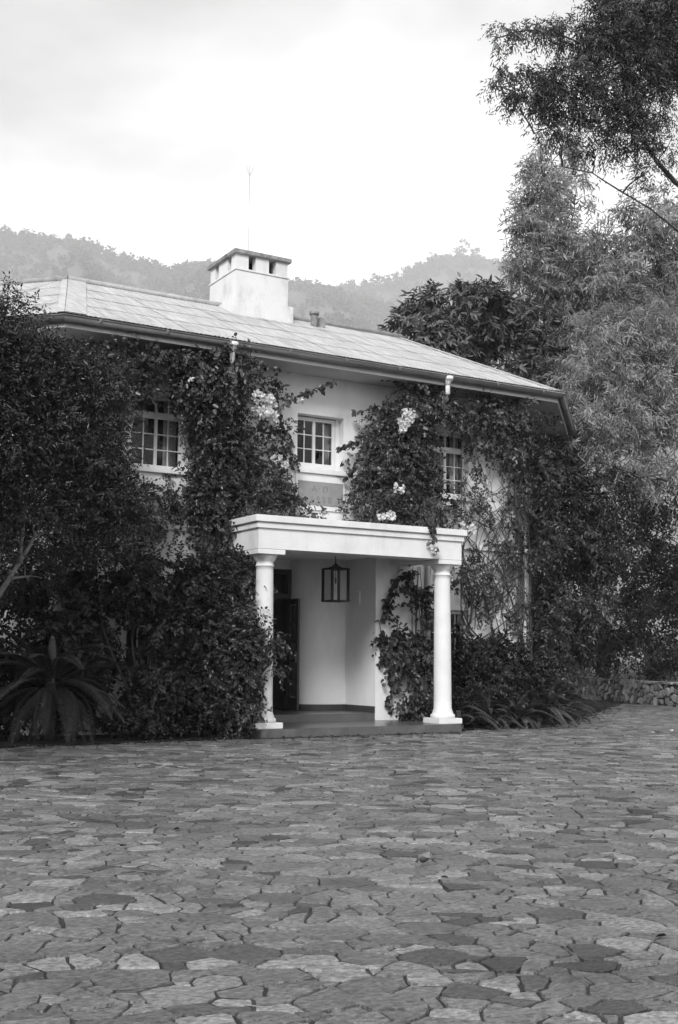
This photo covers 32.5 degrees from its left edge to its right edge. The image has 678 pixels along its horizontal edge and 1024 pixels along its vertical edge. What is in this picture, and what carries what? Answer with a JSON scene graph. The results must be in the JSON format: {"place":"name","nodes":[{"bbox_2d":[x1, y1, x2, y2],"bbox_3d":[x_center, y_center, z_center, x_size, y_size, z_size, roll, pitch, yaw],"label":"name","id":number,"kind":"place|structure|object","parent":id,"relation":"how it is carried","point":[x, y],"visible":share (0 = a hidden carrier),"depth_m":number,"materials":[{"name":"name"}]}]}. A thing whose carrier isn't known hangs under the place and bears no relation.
{"place":"outdoors","nodes":[
{"label":"outdoors","id":0,"kind":"place"},
{"bbox_2d":[0,241,409,336],"bbox_3d":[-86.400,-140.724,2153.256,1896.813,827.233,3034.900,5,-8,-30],"label":"hill","id":1,"kind":"structure","parent":0,"point":[294,297],"depth_m":2112.00,"materials":[{"name":"plant"}]},
{"bbox_2d":[0,227,416,340],"bbox_3d":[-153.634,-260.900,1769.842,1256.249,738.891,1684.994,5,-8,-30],"label":"hillside forest","id":2,"kind":"object","parent":1,"relation":"on","point":[83,251],"visible":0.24,"depth_m":2145.52,"materials":[{"name":"grey plant"}]},
{"bbox_2d":[0,223,10,233],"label":"crest tree","id":3,"kind":"object","parent":2,"relation":"on","point":[4,227],"visible":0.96,"depth_m":2284.72,"materials":[{"name":"white plant"}]},
{"bbox_2d":[0,698,677,1023],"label":"paved courtyard","id":4,"kind":"structure","parent":0,"point":[258,888],"depth_m":6.47,"materials":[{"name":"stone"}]},
{"bbox_2d":[0,732,250,747],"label":"planting bed","id":5,"kind":"object","parent":4,"relation":"on","point":[99,739],"visible":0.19,"depth_m":16.74,"materials":[{"name":"soil"}]},
{"bbox_2d":[0,629,147,745],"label":"cycad","id":6,"kind":"object","parent":5,"relation":"on","point":[49,671],"visible":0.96,"depth_m":16.30,"materials":[{"name":"grey plant"}]},
{"bbox_2d":[0,533,154,740],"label":"shrub","id":7,"kind":"object","parent":5,"relation":"on","point":[24,602],"visible":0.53,"depth_m":17.18,"materials":[{"name":"grey plant"}]},
{"bbox_2d":[0,270,171,612],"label":"tall bush","id":8,"kind":"object","parent":5,"relation":"on","point":[51,438],"visible":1,"depth_m":15.83,"materials":[{"name":"grey plant"}]},
{"bbox_2d":[58,536,255,739],"bbox_3d":[-2.701,2.030,17.592,3.216,3.409,1.876,5,-8,-30],"label":"shrub","id":9,"kind":"object","parent":5,"relation":"on","point":[173,598],"visible":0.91,"depth_m":17.52,"materials":[{"name":"grey plant"}]},
{"bbox_2d":[187,546,293,739],"bbox_3d":[-1.704,2.132,18.125,1.554,3.250,2.009,5,-8,-30],"label":"shrub","id":10,"kind":"object","parent":5,"relation":"on","point":[242,635],"visible":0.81,"depth_m":17.67,"materials":[{"name":"grey plant"}]},
{"bbox_2d":[0,168,585,738],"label":"house","id":11,"kind":"structure","parent":4,"relation":"on","point":[334,676],"depth_m":20.89,"materials":[{"name":"paint"}]},
{"bbox_2d":[124,600,177,679],"bbox_3d":[-3.004,2.052,18.626,0.970,1.253,0.210,5,-8,-30],"label":"window","id":12,"kind":"structure","parent":11,"relation":"in","point":[136,600],"depth_m":18.59,"materials":[{"name":"black glass"}]},
{"bbox_2d":[130,395,185,474],"bbox_3d":[-3.016,-1.265,19.106,0.970,1.293,0.355,5,-8,-30],"label":"window","id":13,"kind":"structure","parent":11,"relation":"in","point":[169,452],"depth_m":19.20,"materials":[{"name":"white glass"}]},
{"bbox_2d":[88,331,336,730],"bbox_3d":[-1.999,0.271,18.773,4.754,6.505,1.896,5,-8,-30],"label":"bougainvillea","id":14,"kind":"object","parent":11,"relation":"attached to","point":[204,382],"visible":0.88,"depth_m":18.90,"materials":[{"name":"grey plant"}]},
{"bbox_2d":[273,569,291,709],"bbox_3d":[-1.417,2.343,21.444,1.120,2.600,0.140,5,-8,-30],"label":"door","id":15,"kind":"structure","parent":11,"relation":"in","point":[288,573],"depth_m":21.70,"materials":[{"name":"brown wood"}]},
{"bbox_2d":[287,598,299,709],"bbox_3d":[-0.853,2.616,21.395,0.107,2.025,0.490,4,-8,-23],"label":"door leaf","id":16,"kind":"structure","parent":11,"relation":"in","point":[293,611],"depth_m":21.36,"materials":[{"name":"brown wood"}]},
{"bbox_2d":[297,416,334,468],"bbox_3d":[-0.493,-1.230,20.787,0.851,0.876,0.195,5,-8,-30],"label":"window","id":17,"kind":"structure","parent":11,"relation":"in","point":[325,423],"depth_m":20.83,"materials":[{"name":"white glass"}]},
{"bbox_2d":[321,556,349,601],"bbox_3d":[-0.058,1.081,19.575,0.354,0.862,0.354,5,-8,-30],"label":"lantern","id":18,"kind":"object","parent":11,"relation":"hanging from","point":[327,586],"visible":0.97,"depth_m":19.50,"materials":[{"name":"metal"}]},
{"bbox_2d":[355,590,360,603],"bbox_3d":[0.348,1.562,21.306,0.037,0.240,0.140,5,-8,-30],"label":"wall box","id":19,"kind":"object","parent":11,"relation":"attached to","point":[357,597],"visible":1,"depth_m":21.27,"materials":[{"name":"grey metal"}]},
{"bbox_2d":[369,565,451,720],"bbox_3d":[1.319,2.475,20.876,1.228,3.213,1.305,-3,-8,25],"label":"creeper","id":20,"kind":"object","parent":11,"relation":"attached to","point":[414,702],"visible":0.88,"depth_m":20.75,"materials":[{"name":"grey plant"}]},
{"bbox_2d":[335,373,552,670],"bbox_3d":[2.181,0.145,21.112,4.746,5.448,2.066,5,-8,-30],"label":"bougainvillea","id":21,"kind":"object","parent":11,"relation":"attached to","point":[422,489],"visible":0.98,"depth_m":21.48,"materials":[{"name":"grey plant"}]},
{"bbox_2d":[431,610,465,664],"bbox_3d":[1.981,2.425,21.657,0.936,1.166,0.050,5,-8,-30],"label":"window","id":22,"kind":"structure","parent":11,"relation":"in","point":[453,612],"depth_m":21.84,"materials":[{"name":"white glass"}]},
{"bbox_2d":[433,433,470,501],"bbox_3d":[2.009,-0.857,22.063,0.980,1.293,0.355,5,-8,-30],"label":"window","id":23,"kind":"structure","parent":11,"relation":"in","point":[453,451],"depth_m":22.23,"materials":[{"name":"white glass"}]},
{"bbox_2d":[524,411,578,722],"bbox_3d":[4.204,1.291,23.769,1.388,7.011,3.140,-2,-7,15],"label":"creeper","id":24,"kind":"object","parent":11,"relation":"attached to","point":[548,639],"visible":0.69,"depth_m":23.13,"materials":[{"name":"grey plant"}]},
{"bbox_2d":[418,851,431,862],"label":"fallen leaf","id":25,"kind":"object","parent":4,"relation":"on","point":[424,857],"visible":1,"depth_m":6.83,"materials":[{"name":"grey plant"}]},
{"bbox_2d":[462,707,605,729],"bbox_3d":[4.373,4.375,24.840,2.152,0.022,10.898,-3,-8,25],"label":"planting bed","id":26,"kind":"object","parent":4,"relation":"on","point":[541,725],"visible":0.44,"depth_m":21.56,"materials":[{"name":"soil"}]},
{"bbox_2d":[411,687,503,731],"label":"sword fern","id":27,"kind":"object","parent":26,"relation":"on","point":[458,713],"visible":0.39,"depth_m":20.27,"materials":[{"name":"grey plant"}]},
{"bbox_2d":[432,680,543,728],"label":"sword fern","id":28,"kind":"object","parent":26,"relation":"on","point":[487,707],"visible":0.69,"depth_m":20.55,"materials":[{"name":"grey plant"}]},
{"bbox_2d":[466,685,528,728],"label":"sword fern","id":29,"kind":"object","parent":26,"relation":"on","point":[495,709],"visible":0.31,"depth_m":20.82,"materials":[{"name":"grey plant"}]},
{"bbox_2d":[451,621,564,724],"bbox_3d":[2.933,3.005,21.549,3.183,1.930,1.272,6,-9,-37],"label":"shrub","id":30,"kind":"object","parent":26,"relation":"on","point":[481,663],"visible":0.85,"depth_m":21.28,"materials":[{"name":"grey plant"}]},
{"bbox_2d":[487,684,564,728],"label":"sword fern","id":31,"kind":"object","parent":26,"relation":"on","point":[521,717],"visible":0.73,"depth_m":21.00,"materials":[{"name":"grey plant"}]},
{"bbox_2d":[520,675,571,723],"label":"sword fern","id":32,"kind":"object","parent":26,"relation":"on","point":[550,719],"visible":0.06,"depth_m":22.13,"materials":[{"name":"grey plant"}]},
{"bbox_2d":[504,679,589,727],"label":"sword fern","id":33,"kind":"object","parent":26,"relation":"on","point":[545,695],"visible":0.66,"depth_m":21.53,"materials":[{"name":"grey plant"}]},
{"bbox_2d":[534,670,600,722],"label":"sword fern","id":34,"kind":"object","parent":26,"relation":"on","point":[574,703],"visible":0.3,"depth_m":22.91,"materials":[{"name":"grey plant"}]},
{"bbox_2d":[562,684,603,719],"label":"sword fern","id":35,"kind":"object","parent":26,"relation":"on","point":[571,697],"visible":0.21,"depth_m":24.14,"materials":[{"name":"grey plant"}]},
{"bbox_2d":[563,676,677,706],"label":"stone wall","id":36,"kind":"structure","parent":4,"relation":"on","point":[648,692],"depth_m":33.34,"materials":[{"name":"grey stone"}]},
{"bbox_2d":[0,0,677,287],"label":"sky","id":37,"kind":"structure","parent":0,"point":[137,127],"materials":[{"name":"white"}]},
{"bbox_2d":[357,264,677,660],"bbox_3d":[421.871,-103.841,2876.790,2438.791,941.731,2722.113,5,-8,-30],"label":"hill","id":38,"kind":"structure","parent":0,"point":[443,277],"depth_m":2241.40,"materials":[{"name":"plant"}]},
{"bbox_2d":[402,265,410,276],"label":"crest tree","id":39,"kind":"object","parent":38,"relation":"on","point":[408,266],"visible":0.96,"depth_m":2728.95,"materials":[{"name":"white plant"}]},
{"bbox_2d":[427,252,436,261],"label":"crest tree","id":40,"kind":"object","parent":38,"relation":"on","point":[432,255],"visible":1,"depth_m":2728.87,"materials":[{"name":"white plant"}]},
{"bbox_2d":[326,251,677,542],"bbox_3d":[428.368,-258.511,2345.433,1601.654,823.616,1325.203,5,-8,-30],"label":"hillside forest","id":41,"kind":"object","parent":38,"relation":"on","point":[425,270],"visible":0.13,"depth_m":2708.45,"materials":[{"name":"grey plant"}]},
{"bbox_2d":[452,237,469,257],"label":"crest tree","id":42,"kind":"object","parent":41,"relation":"on","point":[459,251],"visible":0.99,"depth_m":2725.18,"materials":[{"name":"white plant"}]},
{"bbox_2d":[470,247,479,257],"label":"crest tree","id":43,"kind":"object","parent":41,"relation":"on","point":[475,250],"visible":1,"depth_m":2727.24,"materials":[{"name":"white plant"}]},
{"bbox_2d":[568,661,675,672],"bbox_3d":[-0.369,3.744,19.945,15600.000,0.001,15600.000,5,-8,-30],"label":"ground","id":44,"kind":"structure","parent":0,"point":[626,662],"depth_m":171.49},
{"bbox_2d":[376,272,591,440],"bbox_3d":[3.757,-0.117,32.436,5.442,11.099,10.860,0,-7,3],"label":"broadleaf tree","id":45,"kind":"object","parent":44,"relation":"on","point":[489,324],"visible":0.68,"depth_m":29.04,"materials":[{"name":"grey plant"}]},
{"bbox_2d":[565,672,677,681],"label":"planting bed","id":46,"kind":"object","parent":44,"relation":"on","point":[623,676],"visible":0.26,"depth_m":52.00,"materials":[{"name":"soil"}]},
{"bbox_2d":[493,126,641,678],"bbox_3d":[8.372,-2.604,36.581,3.939,16.513,11.765,-3,-8,28],"label":"feathery tree","id":47,"kind":"object","parent":46,"relation":"on","point":[557,274],"visible":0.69,"depth_m":33.67,"materials":[{"name":"grey plant"}]},
{"bbox_2d":[476,0,677,231],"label":"tall tree","id":48,"kind":"object","parent":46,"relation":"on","point":[653,53],"visible":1,"depth_m":23.89,"materials":[{"name":"grey plant"}]},
{"bbox_2d":[527,430,652,679],"bbox_3d":[5.411,1.208,26.330,3.394,6.694,7.778,-1,-7,14],"label":"bush","id":49,"kind":"object","parent":46,"relation":"on","point":[586,524],"visible":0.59,"depth_m":25.51,"materials":[{"name":"grey plant"}]},
{"bbox_2d":[537,277,677,515],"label":"feathery tree","id":50,"kind":"object","parent":46,"relation":"on","point":[641,354],"visible":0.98,"depth_m":26.94,"materials":[{"name":"grey plant"}]},
{"bbox_2d":[562,474,677,689],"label":"bush","id":51,"kind":"object","parent":46,"relation":"on","point":[654,604],"visible":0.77,"depth_m":32.80,"materials":[{"name":"grey plant"}]},
{"bbox_2d":[569,178,677,367],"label":"feathery tree","id":52,"kind":"object","parent":46,"relation":"on","point":[616,277],"visible":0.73,"depth_m":32.72,"materials":[{"name":"grey plant"}]}
]}

